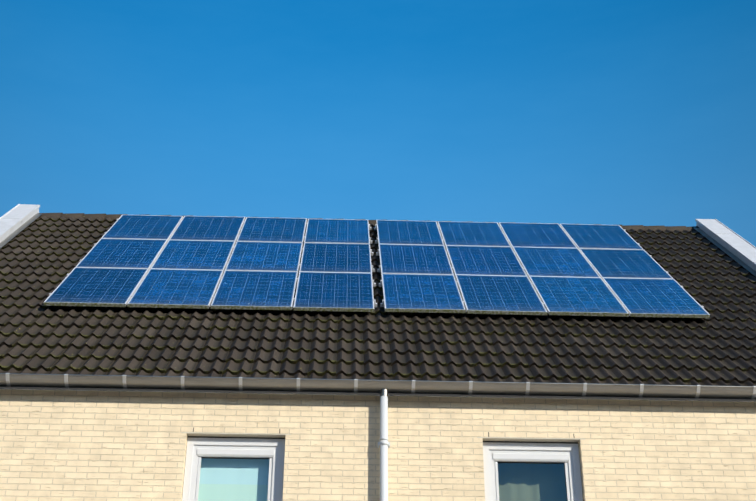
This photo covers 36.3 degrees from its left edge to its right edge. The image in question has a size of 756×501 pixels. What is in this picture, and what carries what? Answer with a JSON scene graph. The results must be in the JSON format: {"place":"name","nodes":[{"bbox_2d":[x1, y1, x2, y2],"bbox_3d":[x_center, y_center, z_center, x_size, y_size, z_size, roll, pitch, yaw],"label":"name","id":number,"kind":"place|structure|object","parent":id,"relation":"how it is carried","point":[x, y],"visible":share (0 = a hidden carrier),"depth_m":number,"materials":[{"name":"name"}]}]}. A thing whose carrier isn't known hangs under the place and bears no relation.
{"place":"outdoors","nodes":[
{"label":"outdoors","id":0,"kind":"place"},
{"bbox_2d":[0,373,755,400],"bbox_3d":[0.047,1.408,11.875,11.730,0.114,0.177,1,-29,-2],"label":"gutter","id":1,"kind":"object","parent":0,"point":[347,385],"visible":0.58,"depth_m":11.84,"materials":[{"name":"grey metal"}]},
{"bbox_2d":[0,0,755,246],"label":"sky","id":2,"kind":"structure","parent":0,"point":[603,112],"materials":[{"name":"blue"}]},
{"label":"ground","id":3,"kind":"structure","parent":0,"visible":0},
{"bbox_2d":[0,389,755,500],"bbox_3d":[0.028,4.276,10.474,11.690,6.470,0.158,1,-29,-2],"label":"front wall","id":4,"kind":"structure","parent":3,"relation":"on","point":[63,445],"depth_m":11.70,"materials":[{"name":"beige brick"}]},
{"bbox_2d":[181,428,290,500],"bbox_3d":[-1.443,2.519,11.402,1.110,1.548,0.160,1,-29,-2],"label":"window frame","id":5,"kind":"object","parent":4,"relation":"in","point":[271,447],"visible":0.94,"depth_m":11.68,"materials":[{"name":"white plastic"}]},
{"bbox_2d":[198,458,268,500],"bbox_3d":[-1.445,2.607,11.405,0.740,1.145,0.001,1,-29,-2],"label":"window glass","id":6,"kind":"object","parent":5,"relation":"in","point":[230,480],"depth_m":11.58,"materials":[{"name":"glass"}]},
{"bbox_2d":[378,389,389,500],"bbox_3d":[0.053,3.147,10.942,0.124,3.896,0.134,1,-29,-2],"label":"downpipe","id":7,"kind":"object","parent":4,"relation":"attached to","point":[384,444],"visible":0.96,"depth_m":11.56,"materials":[{"name":"grey plastic"}]},
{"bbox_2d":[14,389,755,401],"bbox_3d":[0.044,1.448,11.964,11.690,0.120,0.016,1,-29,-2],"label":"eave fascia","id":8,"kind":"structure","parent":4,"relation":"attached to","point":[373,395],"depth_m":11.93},
{"bbox_2d":[477,432,584,500],"bbox_3d":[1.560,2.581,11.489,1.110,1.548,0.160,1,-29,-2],"label":"window frame","id":9,"kind":"object","parent":4,"relation":"in","point":[497,450],"visible":0.9,"depth_m":11.77,"materials":[{"name":"white plastic"}]},
{"bbox_2d":[498,463,566,500],"bbox_3d":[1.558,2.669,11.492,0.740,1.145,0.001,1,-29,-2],"label":"window glass","id":10,"kind":"object","parent":9,"relation":"in","point":[531,480],"depth_m":11.69,"materials":[{"name":"glass"}]},
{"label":"window","id":11,"kind":"object","parent":4,"relation":"attached to","visible":0},
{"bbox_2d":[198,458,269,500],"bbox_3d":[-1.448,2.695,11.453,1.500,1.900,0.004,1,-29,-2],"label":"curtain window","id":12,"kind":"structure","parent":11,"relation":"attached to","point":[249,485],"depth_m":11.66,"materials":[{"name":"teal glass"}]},
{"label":"window","id":13,"kind":"object","parent":4,"relation":"attached to","visible":0},
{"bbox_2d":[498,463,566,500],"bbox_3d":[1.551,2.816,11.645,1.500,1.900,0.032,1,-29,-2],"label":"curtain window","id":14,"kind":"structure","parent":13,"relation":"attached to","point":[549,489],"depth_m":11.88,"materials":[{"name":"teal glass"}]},
{"bbox_3d":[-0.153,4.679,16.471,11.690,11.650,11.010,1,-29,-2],"label":"side walls","id":15,"kind":"object","parent":3,"relation":"on","visible":0},
{"bbox_2d":[0,204,41,248],"bbox_3d":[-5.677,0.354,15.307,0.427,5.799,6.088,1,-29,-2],"label":"gable trim","id":16,"kind":"structure","parent":15,"relation":"attached to","point":[13,224],"depth_m":18.20,"materials":[{"name":"metal"}]},
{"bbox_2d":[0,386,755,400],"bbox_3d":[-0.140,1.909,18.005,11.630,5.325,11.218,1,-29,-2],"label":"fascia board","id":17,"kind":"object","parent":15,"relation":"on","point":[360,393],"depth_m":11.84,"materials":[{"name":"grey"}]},
{"bbox_2d":[38,213,698,231],"bbox_3d":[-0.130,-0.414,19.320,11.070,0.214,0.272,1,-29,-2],"label":"ridge tiles","id":18,"kind":"object","parent":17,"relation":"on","point":[115,216],"visible":0.19,"depth_m":19.23,"materials":[{"name":"concrete"}]},
{"bbox_2d":[0,216,755,385],"bbox_3d":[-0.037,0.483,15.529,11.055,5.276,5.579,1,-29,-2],"label":"roof tiles","id":19,"kind":"object","parent":17,"relation":"on","point":[41,257],"visible":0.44,"depth_m":13.41,"materials":[{"name":"concrete"}]},
{"bbox_2d":[47,219,703,312],"bbox_3d":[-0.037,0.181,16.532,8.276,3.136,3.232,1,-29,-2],"label":"mounting clamps","id":20,"kind":"object","parent":19,"relation":"on","point":[380,283],"visible":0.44,"depth_m":16.11,"materials":[{"name":"metal"}]},
{"bbox_2d":[44,215,709,317],"bbox_3d":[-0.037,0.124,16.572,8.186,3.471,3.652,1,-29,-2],"label":"solar panels","id":21,"kind":"object","parent":20,"relation":"attached to","point":[186,269],"visible":1,"depth_m":15.96,"materials":[{"name":"glass"}]},
{"bbox_2d":[6,373,755,401],"bbox_3d":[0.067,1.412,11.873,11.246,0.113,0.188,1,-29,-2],"label":"gutter brackets","id":22,"kind":"object","parent":17,"relation":"attached to","point":[412,389],"visible":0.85,"depth_m":11.84,"materials":[{"name":"grey metal"}]},
{"bbox_2d":[693,219,755,276],"bbox_3d":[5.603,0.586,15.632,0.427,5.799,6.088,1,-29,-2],"label":"gable trim","id":23,"kind":"structure","parent":15,"relation":"attached to","point":[738,249],"depth_m":18.06,"materials":[{"name":"metal"}]}
]}

